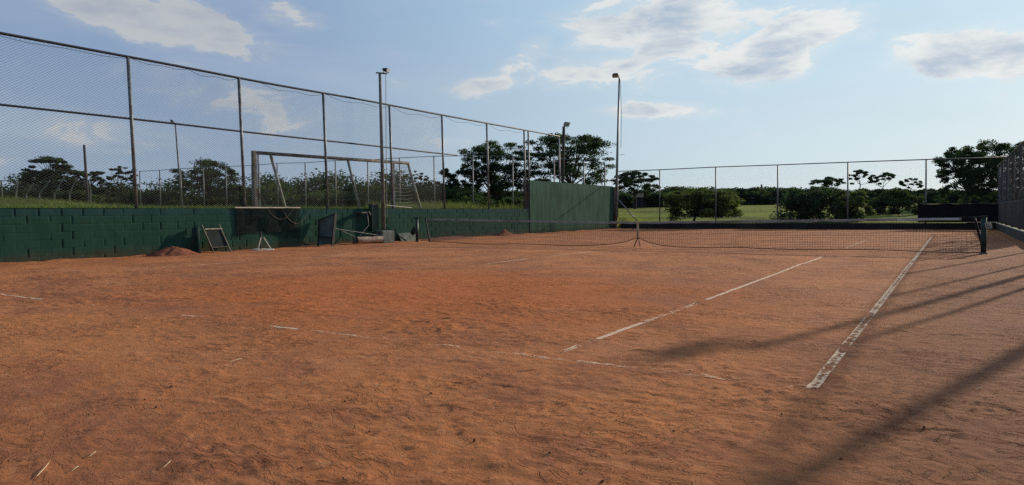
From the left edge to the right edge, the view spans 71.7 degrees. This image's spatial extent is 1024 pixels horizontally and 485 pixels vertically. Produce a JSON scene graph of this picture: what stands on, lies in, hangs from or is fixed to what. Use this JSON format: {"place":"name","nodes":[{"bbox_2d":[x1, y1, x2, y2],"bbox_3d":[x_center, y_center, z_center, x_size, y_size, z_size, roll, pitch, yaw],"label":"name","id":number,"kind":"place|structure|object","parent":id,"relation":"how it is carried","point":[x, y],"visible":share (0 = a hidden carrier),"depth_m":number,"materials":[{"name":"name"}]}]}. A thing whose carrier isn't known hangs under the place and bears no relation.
{"place":"outdoors","nodes":[
{"label":"outdoors","id":0,"kind":"place"},
{"bbox_2d":[0,194,521,208],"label":"field grass","id":1,"kind":"structure","parent":0,"point":[70,206],"depth_m":32.02,"materials":[{"name":"green plant"}]},
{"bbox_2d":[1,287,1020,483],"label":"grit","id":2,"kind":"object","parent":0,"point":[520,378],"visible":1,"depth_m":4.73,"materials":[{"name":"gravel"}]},
{"bbox_2d":[0,198,1022,229],"bbox_3d":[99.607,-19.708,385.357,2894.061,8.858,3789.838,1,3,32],"label":"ground","id":3,"kind":"structure","parent":0,"point":[757,212],"depth_m":51.93,"materials":[{"name":"green plant"}]},
{"bbox_2d":[0,177,90,200],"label":"cranked fence","id":4,"kind":"object","parent":3,"relation":"on","point":[44,188],"visible":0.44,"depth_m":49.96,"materials":[{"name":"metal"}]},
{"bbox_2d":[18,155,84,198],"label":"umbrella tree","id":5,"kind":"object","parent":3,"relation":"on","point":[64,164],"visible":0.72,"depth_m":83.23,"materials":[{"name":"green plant"}]},
{"bbox_2d":[83,145,89,203],"bbox_3d":[-24.043,-3.605,39.996,0.399,3.818,0.170,1,3,32],"label":"bare post","id":6,"kind":"object","parent":3,"relation":"on","point":[86,176],"visible":0.58,"depth_m":39.95,"materials":[{"name":"grey metal"}]},
{"bbox_2d":[78,171,118,195],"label":"umbrella tree","id":7,"kind":"object","parent":3,"relation":"on","point":[99,182],"visible":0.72,"depth_m":87.85,"materials":[{"name":"green plant"}]},
{"bbox_2d":[106,166,137,202],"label":"umbrella tree","id":8,"kind":"object","parent":3,"relation":"on","point":[119,170],"visible":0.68,"depth_m":91.76,"materials":[{"name":"green plant"}]},
{"bbox_2d":[170,120,182,206],"bbox_3d":[-28.493,-6.503,59.979,1.205,7.774,0.479,1,3,28],"label":"floodlight pole","id":9,"kind":"object","parent":3,"relation":"on","point":[180,190],"visible":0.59,"depth_m":59.95,"materials":[{"name":"metal"}]},
{"bbox_2d":[169,157,246,199],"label":"umbrella tree","id":10,"kind":"object","parent":3,"relation":"on","point":[194,171],"visible":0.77,"depth_m":83.69,"materials":[{"name":"green plant"}]},
{"bbox_2d":[0,205,516,208],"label":"rough grass","id":11,"kind":"structure","parent":3,"relation":"on","point":[232,207],"depth_m":22.43,"materials":[{"name":"green plant"}]},
{"bbox_2d":[0,183,522,207],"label":"scrub","id":12,"kind":"object","parent":3,"relation":"on","point":[464,194],"visible":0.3,"depth_m":72.11,"materials":[{"name":"green plant"}]},
{"bbox_2d":[0,168,522,203],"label":"woodland","id":13,"kind":"object","parent":3,"relation":"on","point":[349,187],"visible":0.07,"depth_m":88.51,"materials":[{"name":"green plant"}]},
{"bbox_2d":[251,151,421,208],"bbox_3d":[-6.679,-2.291,28.578,0.583,2.235,8.711,1,3,37],"label":"football goal","id":14,"kind":"object","parent":3,"relation":"on","point":[254,181],"visible":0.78,"depth_m":26.76,"materials":[{"name":"paint"}]},
{"bbox_2d":[139,155,604,207],"bbox_3d":[-14.149,-4.240,58.679,43.727,5.243,1.993,0,2,17],"label":"field fence","id":15,"kind":"object","parent":3,"relation":"on","point":[368,178],"visible":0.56,"depth_m":57.80,"materials":[{"name":"metal"}]},
{"bbox_2d":[409,170,430,189],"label":"tree","id":16,"kind":"object","parent":3,"relation":"on","point":[420,176],"visible":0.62,"depth_m":77.69,"materials":[{"name":"green plant"}]},
{"bbox_2d":[364,198,522,208],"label":"tall grass","id":17,"kind":"structure","parent":3,"relation":"on","point":[451,204],"depth_m":36.93,"materials":[{"name":"green plant"}]},
{"bbox_2d":[438,167,482,194],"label":"acacia tree","id":18,"kind":"object","parent":3,"relation":"on","point":[451,176],"visible":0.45,"depth_m":79.44,"materials":[{"name":"green plant"}]},
{"bbox_2d":[458,139,540,200],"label":"acacia tree","id":19,"kind":"object","parent":3,"relation":"on","point":[498,185],"visible":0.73,"depth_m":80.27,"materials":[{"name":"green plant"}]},
{"bbox_2d":[561,122,569,182],"bbox_3d":[4.682,-6.252,62.068,1.118,8.561,0.531,-3,3,-45],"label":"floodlight pole","id":20,"kind":"object","parent":3,"relation":"on","point":[566,124],"visible":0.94,"depth_m":61.91,"materials":[{"name":"grey metal"}]},
{"bbox_2d":[525,132,618,184],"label":"acacia tree","id":21,"kind":"object","parent":3,"relation":"on","point":[591,146],"visible":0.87,"depth_m":82.58,"materials":[{"name":"green plant"}]},
{"bbox_2d":[612,73,624,228],"bbox_3d":[6.929,-5.868,46.321,0.484,10.158,1.480,0,3,25],"label":"floodlight pole","id":22,"kind":"object","parent":3,"relation":"on","point":[614,75],"visible":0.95,"depth_m":46.10,"materials":[{"name":"metal"}]},
{"bbox_2d":[609,169,660,208],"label":"umbrella tree","id":23,"kind":"object","parent":3,"relation":"on","point":[630,182],"visible":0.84,"depth_m":81.40,"materials":[{"name":"green plant"}]},
{"bbox_2d":[631,193,643,207],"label":"white board","id":24,"kind":"object","parent":3,"relation":"on","point":[639,194],"visible":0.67,"depth_m":83.98,"materials":[{"name":"paint"}]},
{"bbox_2d":[632,196,664,207],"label":"shed","id":25,"kind":"structure","parent":3,"relation":"on","point":[644,203],"depth_m":91.99,"materials":[{"name":"grey"}]},
{"bbox_2d":[662,187,745,220],"bbox_3d":[12.568,-2.292,45.950,5.213,2.737,4.848,-2,3,-32],"label":"bush","id":26,"kind":"object","parent":3,"relation":"on","point":[689,202],"visible":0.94,"depth_m":44.99,"materials":[{"name":"green plant"}]},
{"bbox_2d":[519,189,961,194],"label":"distant woods","id":27,"kind":"object","parent":3,"relation":"on","point":[621,191],"depth_m":139.06,"materials":[{"name":"green plant"}]},
{"bbox_2d":[747,197,769,204],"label":"shed","id":28,"kind":"structure","parent":3,"relation":"on","point":[751,200],"depth_m":99.98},
{"bbox_2d":[621,222,995,229],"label":"wall","id":29,"kind":"structure","parent":3,"relation":"on","point":[937,226],"depth_m":39.83,"materials":[{"name":"black paint"}]},
{"bbox_2d":[617,157,1014,222],"bbox_3d":[15.830,-2.727,41.052,21.735,3.796,0.123,1,3,36],"label":"chain link fence","id":30,"kind":"object","parent":29,"relation":"on","point":[848,171],"visible":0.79,"depth_m":40.03,"materials":[{"name":"metal"}]},
{"bbox_2d":[918,194,1010,221],"bbox_3d":[22.669,-1.756,35.428,4.086,1.559,0.738,2,3,45],"label":"shade cloth","id":31,"kind":"object","parent":30,"relation":"hanging from","point":[949,210],"visible":0.79,"depth_m":35.62,"materials":[{"name":"fabric"}]},
{"bbox_2d":[769,186,866,222],"bbox_3d":[18.970,-2.257,43.934,5.552,2.521,5.071,1,3,32],"label":"leafy bush","id":32,"kind":"object","parent":3,"relation":"on","point":[793,198],"visible":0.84,"depth_m":43.20,"materials":[{"name":"green plant"}]},
{"bbox_2d":[618,185,1023,207],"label":"hedgerow","id":33,"kind":"object","parent":3,"relation":"on","point":[770,193],"visible":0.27,"depth_m":96.64,"materials":[{"name":"green plant"}]},
{"bbox_2d":[808,176,845,189],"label":"umbrella tree","id":34,"kind":"object","parent":3,"relation":"on","point":[827,179],"visible":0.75,"depth_m":95.27,"materials":[{"name":"green plant"}]},
{"bbox_2d":[832,190,876,221],"bbox_3d":[20.164,-2.059,42.019,2.389,2.117,2.082,-1,2,-2],"label":"leafy bush","id":35,"kind":"object","parent":3,"relation":"on","point":[860,197],"visible":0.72,"depth_m":41.63,"materials":[{"name":"green plant"}]},
{"bbox_2d":[849,169,871,189],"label":"umbrella tree","id":36,"kind":"object","parent":3,"relation":"on","point":[858,172],"visible":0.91,"depth_m":97.90,"materials":[{"name":"green plant"}]},
{"bbox_2d":[868,172,895,187],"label":"umbrella tree","id":37,"kind":"object","parent":3,"relation":"on","point":[885,174],"visible":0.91,"depth_m":97.68,"materials":[{"name":"green plant"}]},
{"bbox_2d":[867,189,924,214],"bbox_3d":[26.740,-2.755,49.825,3.028,2.077,3.911,-1,2,-15],"label":"leafy bush","id":38,"kind":"object","parent":3,"relation":"on","point":[875,203],"visible":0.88,"depth_m":49.36,"materials":[{"name":"green plant"}]},
{"bbox_2d":[898,178,923,188],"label":"umbrella tree","id":39,"kind":"object","parent":3,"relation":"on","point":[907,181],"visible":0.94,"depth_m":97.69,"materials":[{"name":"green plant"}]},
{"bbox_2d":[931,145,1003,203],"bbox_3d":[39.934,-5.738,62.175,5.458,5.558,5.429,1,3,32],"label":"broadleaf tree","id":40,"kind":"object","parent":3,"relation":"on","point":[954,167],"visible":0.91,"depth_m":61.52,"materials":[{"name":"green plant"}]},
{"bbox_2d":[959,139,1023,202],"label":"broadleaf tree","id":41,"kind":"object","parent":3,"relation":"on","point":[998,148],"visible":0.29,"depth_m":63.41,"materials":[{"name":"green plant"}]},
{"bbox_2d":[996,223,1023,241],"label":"kerb wall","id":42,"kind":"structure","parent":3,"relation":"on","point":[1016,233],"depth_m":25.72,"materials":[{"name":"grey concrete"}]},
{"bbox_2d":[997,141,1023,229],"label":"screened fence","id":43,"kind":"object","parent":42,"relation":"on","point":[1011,212],"visible":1,"depth_m":26.27,"materials":[{"name":"metal"}]},
{"bbox_2d":[0,228,1023,484],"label":"clay court","id":44,"kind":"object","parent":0,"point":[556,304],"visible":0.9,"depth_m":4.92,"materials":[{"name":"soil"}]},
{"bbox_2d":[146,246,199,256],"bbox_3d":[-9.310,0.243,19.621,1.030,0.282,1.800,1,3,32],"label":"clay heap","id":45,"kind":"object","parent":44,"relation":"on","point":[172,251],"visible":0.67,"depth_m":19.36,"materials":[{"name":"brown soil"}]},
{"bbox_2d":[190,224,231,253],"bbox_3d":[-8.866,-0.110,20.833,0.395,0.831,1.152,1,3,32],"label":"folding frame","id":46,"kind":"object","parent":44,"relation":"on","point":[216,238],"visible":0.91,"depth_m":20.79,"materials":[{"name":"green paint"}]},
{"bbox_2d":[251,231,274,249],"bbox_3d":[-7.848,-0.052,22.215,0.656,0.588,0.713,1,3,32],"label":"tripod stand","id":47,"kind":"object","parent":44,"relation":"on","point":[260,245],"visible":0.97,"depth_m":22.15,"materials":[{"name":"white paint"}]},
{"bbox_2d":[0,208,529,261],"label":"block wall","id":48,"kind":"structure","parent":44,"relation":"on","point":[36,234],"depth_m":20.11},
{"bbox_2d":[235,207,308,238],"bbox_3d":[-7.730,-0.623,23.035,0.073,1.060,2.924,1,3,32],"label":"net","id":49,"kind":"object","parent":48,"relation":"hanging from","point":[295,224],"visible":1,"depth_m":22.82,"materials":[{"name":"black fabric"}]},
{"bbox_2d":[0,32,560,208],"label":"chain link fence","id":50,"kind":"object","parent":48,"relation":"on","point":[132,130],"visible":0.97,"depth_m":21.26,"materials":[{"name":"metal"}]},
{"bbox_2d":[367,204,379,229],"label":"wall pier","id":51,"kind":"structure","parent":48,"relation":"attached to","point":[373,217],"depth_m":26.77,"materials":[{"name":"green paint"}]},
{"bbox_2d":[120,248,422,270],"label":"court line markings","id":52,"kind":"object","parent":44,"relation":"on","point":[234,262],"visible":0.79,"depth_m":15.89,"materials":[{"name":"white paint"}]},
{"bbox_2d":[317,213,336,245],"bbox_3d":[-6.404,-0.445,24.535,0.673,1.159,0.316,-1,2,-10],"label":"upright dark panel board","id":53,"kind":"object","parent":44,"relation":"on","point":[326,230],"visible":0.96,"depth_m":24.54,"materials":[{"name":"black plastic"}]},
{"bbox_2d":[336,228,383,242],"bbox_3d":[-5.582,-0.268,25.807,0.289,0.602,2.201,1,3,42],"label":"court roller","id":54,"kind":"object","parent":44,"relation":"on","point":[372,239],"visible":0.95,"depth_m":26.02,"materials":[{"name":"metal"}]},
{"bbox_2d":[353,211,370,243],"bbox_3d":[-5.604,-0.562,26.177,0.354,1.210,0.841,1,3,32],"label":"water standpipe","id":55,"kind":"object","parent":44,"relation":"on","point":[368,213],"visible":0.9,"depth_m":26.24,"materials":[{"name":"metal"}]},
{"bbox_2d":[374,230,393,242],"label":"cement plinth","id":56,"kind":"structure","parent":44,"relation":"on","point":[388,235],"depth_m":27.01,"materials":[{"name":"grey concrete"}]},
{"bbox_2d":[376,68,389,228],"bbox_3d":[-4.837,-3.576,27.044,0.301,6.123,0.597,1,3,32],"label":"floodlight pole","id":57,"kind":"object","parent":56,"relation":"on","point":[387,70],"visible":1,"depth_m":26.96,"materials":[{"name":"metal"}]},
{"bbox_2d":[0,293,808,386],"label":"court line markings","id":58,"kind":"object","parent":44,"relation":"on","point":[367,337],"visible":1,"depth_m":6.16,"materials":[{"name":"white paint"}]},
{"bbox_2d":[398,233,415,240],"bbox_3d":[-4.190,-0.223,28.517,0.290,0.330,1.100,1,3,32],"label":"leaning slab","id":59,"kind":"object","parent":44,"relation":"on","point":[408,236],"depth_m":28.50,"materials":[{"name":"grey concrete"}]},
{"bbox_2d":[410,218,418,241],"bbox_3d":[-3.807,-0.451,27.666,0.358,1.045,0.192,0,2,12],"label":"net post","id":60,"kind":"object","parent":44,"relation":"on","point":[414,229],"visible":0.93,"depth_m":27.61,"materials":[{"name":"metal"}]},
{"bbox_2d":[420,236,474,240],"bbox_3d":[-2.526,-0.185,30.183,1.375,0.144,4.250,1,3,32],"label":"clay heap","id":61,"kind":"object","parent":44,"relation":"on","point":[447,238],"visible":0.52,"depth_m":29.59,"materials":[{"name":"brown soil"}]},
{"bbox_2d":[495,229,514,235],"bbox_3d":[-0.272,-0.481,34.448,0.688,0.346,1.875,1,3,32],"label":"clay heap","id":62,"kind":"object","parent":44,"relation":"on","point":[503,233],"visible":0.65,"depth_m":34.25,"materials":[{"name":"orange soil"}]},
{"bbox_2d":[523,179,614,232],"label":"practice wall","id":63,"kind":"structure","parent":44,"relation":"on","point":[551,201],"depth_m":40.54,"materials":[{"name":"green paint"}]},
{"bbox_2d":[564,240,865,351],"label":"court line markings","id":64,"kind":"object","parent":44,"relation":"on","point":[619,330],"visible":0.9,"depth_m":7.81,"materials":[{"name":"white paint"}]},
{"bbox_2d":[806,235,933,388],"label":"court line markings","id":65,"kind":"object","parent":44,"relation":"on","point":[836,353],"visible":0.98,"depth_m":6.14,"materials":[{"name":"white paint"}]},
{"bbox_2d":[962,216,992,253],"bbox_3d":[10.849,-0.129,16.514,0.594,0.980,0.182,1,3,32],"label":"net post","id":66,"kind":"object","parent":44,"relation":"on","point":[985,225],"visible":0.98,"depth_m":16.41,"materials":[{"name":"metal"}]},
{"bbox_2d":[421,217,980,252],"bbox_3d":[3.362,-0.336,21.677,18.505,0.934,1.083,1,3,37],"label":"tennis net","id":67,"kind":"object","parent":66,"relation":"attached to","point":[604,223],"visible":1,"depth_m":19.86,"materials":[{"name":"black fabric"}]},
{"bbox_2d":[0,0,1023,195],"label":"sky","id":68,"kind":"structure","parent":0,"point":[705,83],"materials":[{"name":"blue"}]},
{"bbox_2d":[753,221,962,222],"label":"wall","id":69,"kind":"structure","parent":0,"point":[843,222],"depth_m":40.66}
]}

